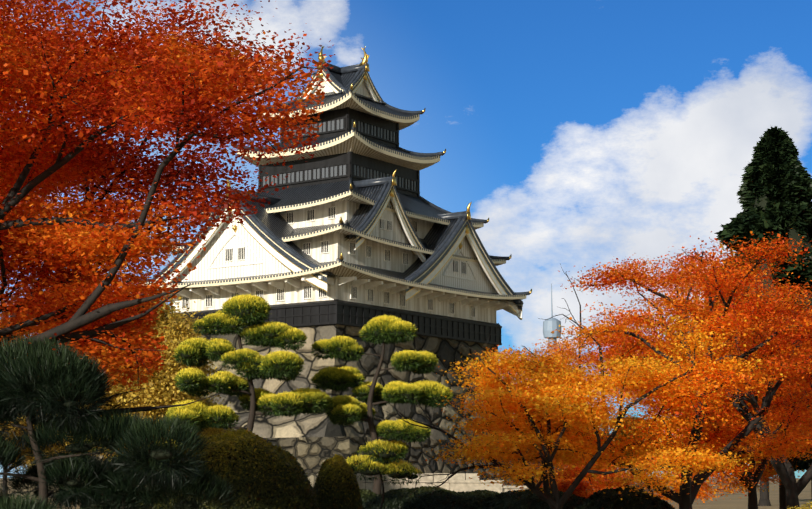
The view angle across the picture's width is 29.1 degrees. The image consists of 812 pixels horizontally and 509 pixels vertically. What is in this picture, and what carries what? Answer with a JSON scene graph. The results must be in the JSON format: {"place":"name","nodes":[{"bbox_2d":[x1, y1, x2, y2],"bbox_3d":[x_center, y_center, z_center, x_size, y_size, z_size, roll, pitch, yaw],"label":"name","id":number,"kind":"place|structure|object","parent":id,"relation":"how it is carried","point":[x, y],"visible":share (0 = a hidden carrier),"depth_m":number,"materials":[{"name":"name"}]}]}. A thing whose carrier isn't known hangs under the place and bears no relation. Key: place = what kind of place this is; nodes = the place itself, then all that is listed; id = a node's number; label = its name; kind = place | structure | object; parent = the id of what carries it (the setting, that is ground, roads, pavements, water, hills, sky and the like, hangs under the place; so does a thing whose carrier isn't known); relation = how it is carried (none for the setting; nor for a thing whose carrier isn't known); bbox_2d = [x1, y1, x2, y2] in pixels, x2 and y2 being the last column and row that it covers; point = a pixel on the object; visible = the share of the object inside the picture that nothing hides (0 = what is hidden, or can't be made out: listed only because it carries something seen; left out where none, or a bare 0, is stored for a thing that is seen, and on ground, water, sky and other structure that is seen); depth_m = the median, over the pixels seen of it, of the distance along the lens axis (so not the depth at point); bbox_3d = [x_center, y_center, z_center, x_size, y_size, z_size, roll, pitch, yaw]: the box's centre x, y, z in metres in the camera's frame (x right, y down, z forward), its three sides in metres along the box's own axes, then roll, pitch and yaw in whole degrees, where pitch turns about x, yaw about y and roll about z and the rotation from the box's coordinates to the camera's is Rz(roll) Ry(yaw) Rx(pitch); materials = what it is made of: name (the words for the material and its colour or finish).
{"place":"outdoors","nodes":[
{"label":"outdoors","id":0,"kind":"place"},
{"bbox_2d":[0,478,811,508],"bbox_3d":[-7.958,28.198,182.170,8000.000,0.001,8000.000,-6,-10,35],"label":"ground","id":1,"kind":"structure","parent":0,"point":[738,500],"depth_m":162.35,"materials":[{"name":"soil"}]},
{"bbox_2d":[0,415,68,497],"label":"tree leaves","id":2,"kind":"object","parent":1,"relation":"on","point":[23,454],"depth_m":138.42,"materials":[{"name":"green plant"}]},
{"bbox_2d":[24,419,113,460],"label":"tree leaves","id":3,"kind":"object","parent":1,"relation":"on","point":[66,443],"depth_m":136.67,"materials":[{"name":"green plant"}]},
{"bbox_2d":[0,0,192,377],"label":"red maple","id":4,"kind":"object","parent":1,"relation":"on","point":[95,37],"visible":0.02,"depth_m":37.03,"materials":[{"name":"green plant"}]},
{"bbox_2d":[79,478,140,508],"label":"dark hedge","id":5,"kind":"object","parent":1,"relation":"on","point":[111,501],"visible":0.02,"depth_m":82.09,"materials":[{"name":"green plant"}]},
{"bbox_2d":[0,332,241,508],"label":"dark pine","id":6,"kind":"object","parent":1,"relation":"on","point":[64,379],"visible":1,"depth_m":23.19,"materials":[{"name":"green plant"}]},
{"bbox_2d":[83,415,181,507],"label":"pine","id":7,"kind":"object","parent":1,"relation":"on","point":[112,448],"depth_m":69.93,"materials":[{"name":"green plant"}]},
{"bbox_2d":[63,290,225,460],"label":"tree leaves","id":8,"kind":"object","parent":1,"relation":"on","point":[160,389],"depth_m":106.87,"materials":[{"name":"yellow plant"}]},
{"bbox_2d":[0,0,320,391],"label":"red maple","id":9,"kind":"object","parent":1,"relation":"on","point":[84,157],"visible":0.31,"depth_m":30.78,"materials":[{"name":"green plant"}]},
{"bbox_2d":[0,0,334,441],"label":"red maple","id":10,"kind":"object","parent":1,"relation":"on","point":[73,311],"visible":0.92,"depth_m":24.26,"materials":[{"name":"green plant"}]},
{"bbox_2d":[168,394,258,436],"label":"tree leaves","id":11,"kind":"object","parent":1,"relation":"on","point":[214,431],"depth_m":122.09,"materials":[{"name":"green plant"}]},
{"bbox_2d":[139,428,319,508],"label":"dome shrub","id":12,"kind":"object","parent":1,"relation":"on","point":[261,472],"visible":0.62,"depth_m":43.93,"materials":[{"name":"green plant"}]},
{"bbox_2d":[165,293,332,432],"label":"niwaki pine","id":13,"kind":"object","parent":1,"relation":"on","point":[236,314],"visible":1,"depth_m":99.44,"materials":[{"name":"green plant"}]},
{"bbox_2d":[9,436,618,497],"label":"stone wall","id":14,"kind":"structure","parent":1,"relation":"on","point":[311,454],"depth_m":152.12,"materials":[{"name":"stone"}]},
{"bbox_2d":[198,325,503,440],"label":"stone wall","id":15,"kind":"structure","parent":14,"relation":"on","point":[321,425],"depth_m":169.87,"materials":[{"name":"grey stone"}]},
{"bbox_2d":[140,46,531,344],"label":"castle","id":16,"kind":"structure","parent":15,"relation":"on","point":[350,226],"depth_m":176.83,"materials":[{"name":"paint"}]},
{"bbox_2d":[313,454,362,508],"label":"dome shrub","id":17,"kind":"object","parent":1,"relation":"on","point":[336,485],"visible":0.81,"depth_m":47.94,"materials":[{"name":"green plant"}]},
{"bbox_2d":[360,489,378,504],"bbox_3d":[-1.967,10.765,65.322,4.192,1.936,3.376,-6,-10,35],"label":"dark hedge","id":18,"kind":"object","parent":1,"relation":"on","point":[367,495],"visible":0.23,"depth_m":64.58,"materials":[{"name":"green plant"}]},
{"bbox_2d":[310,314,453,493],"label":"niwaki pine","id":19,"kind":"object","parent":1,"relation":"on","point":[345,410],"visible":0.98,"depth_m":104.25,"materials":[{"name":"green plant"}]},
{"bbox_2d":[346,439,421,508],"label":"cloud-pruned pine","id":20,"kind":"object","parent":1,"relation":"on","point":[382,453],"visible":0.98,"depth_m":54.35,"materials":[{"name":"green plant"}]},
{"bbox_2d":[362,485,483,508],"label":"dark hedge","id":21,"kind":"object","parent":1,"relation":"on","point":[421,497],"visible":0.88,"depth_m":58.08,"materials":[{"name":"green plant"}]},
{"bbox_2d":[459,489,499,501],"bbox_3d":[2.913,10.217,61.455,5.478,1.928,4.374,-6,-10,35],"label":"dark hedge","id":22,"kind":"object","parent":1,"relation":"on","point":[484,495],"visible":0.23,"depth_m":60.83,"materials":[{"name":"green plant"}]},
{"bbox_2d":[474,488,587,508],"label":"dark hedge","id":23,"kind":"object","parent":1,"relation":"on","point":[527,499],"visible":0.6,"depth_m":56.40,"materials":[{"name":"green plant"}]},
{"bbox_2d":[378,311,782,508],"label":"orange maple","id":24,"kind":"object","parent":1,"relation":"on","point":[512,395],"visible":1,"depth_m":40.65,"materials":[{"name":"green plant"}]},
{"bbox_2d":[534,455,640,497],"bbox_3d":[6.658,9.175,59.388,4.897,3.551,3.696,-2,-8,13],"label":"maple tree","id":25,"kind":"object","parent":1,"relation":"on","point":[581,490],"visible":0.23,"depth_m":59.01,"materials":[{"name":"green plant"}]},
{"bbox_2d":[575,485,674,508],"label":"dark hedge","id":26,"kind":"object","parent":1,"relation":"on","point":[610,498],"visible":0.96,"depth_m":48.81,"materials":[{"name":"green plant"}]},
{"bbox_2d":[445,228,811,508],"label":"orange maple","id":27,"kind":"object","parent":1,"relation":"on","point":[779,357],"visible":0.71,"depth_m":44.18,"materials":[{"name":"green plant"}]},
{"bbox_2d":[609,413,661,489],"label":"tree leaves","id":28,"kind":"object","parent":1,"relation":"on","point":[629,427],"depth_m":247.97,"materials":[{"name":"orange plant"}]},
{"bbox_2d":[473,264,810,506],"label":"orange maple","id":29,"kind":"object","parent":1,"relation":"on","point":[771,475],"visible":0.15,"depth_m":70.34,"materials":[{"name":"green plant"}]},
{"bbox_2d":[559,248,811,508],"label":"orange maple","id":30,"kind":"object","parent":1,"relation":"on","point":[783,470],"visible":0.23,"depth_m":55.93,"materials":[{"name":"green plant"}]},
{"bbox_2d":[587,273,811,508],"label":"orange maple","id":31,"kind":"object","parent":1,"relation":"on","point":[749,480],"visible":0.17,"depth_m":62.29,"materials":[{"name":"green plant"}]},
{"bbox_2d":[662,243,770,505],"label":"tall tree","id":32,"kind":"object","parent":1,"relation":"on","point":[764,500],"depth_m":119.78,"materials":[{"name":"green plant"}]},
{"bbox_2d":[647,126,811,508],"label":"conifer","id":33,"kind":"object","parent":1,"relation":"on","point":[774,193],"visible":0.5,"depth_m":78.26,"materials":[{"name":"green plant"}]},
{"bbox_2d":[746,460,811,496],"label":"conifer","id":34,"kind":"object","parent":1,"relation":"on","point":[802,465],"visible":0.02,"depth_m":87.33,"materials":[{"name":"green plant"}]},
{"bbox_2d":[787,501,811,508],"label":"shrub","id":35,"kind":"object","parent":1,"relation":"on","point":[805,506],"visible":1,"depth_m":19.63,"materials":[{"name":"yellow plant"}]},
{"bbox_2d":[0,0,811,477],"label":"sky","id":36,"kind":"structure","parent":0,"point":[587,133],"materials":[{"name":"blue"}]},
{"bbox_2d":[355,473,478,493],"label":"stone wall","id":37,"kind":"structure","parent":0,"point":[457,476],"depth_m":139.04,"materials":[{"name":"beige stone"}]},
{"bbox_2d":[448,480,528,494],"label":"stone blocks","id":38,"kind":"structure","parent":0,"point":[463,485],"depth_m":136.80,"materials":[{"name":"beige stone"}]},
{"bbox_2d":[543,283,560,356],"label":"distant tower","id":39,"kind":"structure","parent":0,"point":[553,323],"depth_m":1416.38,"materials":[{"name":"white metal"}]}
]}

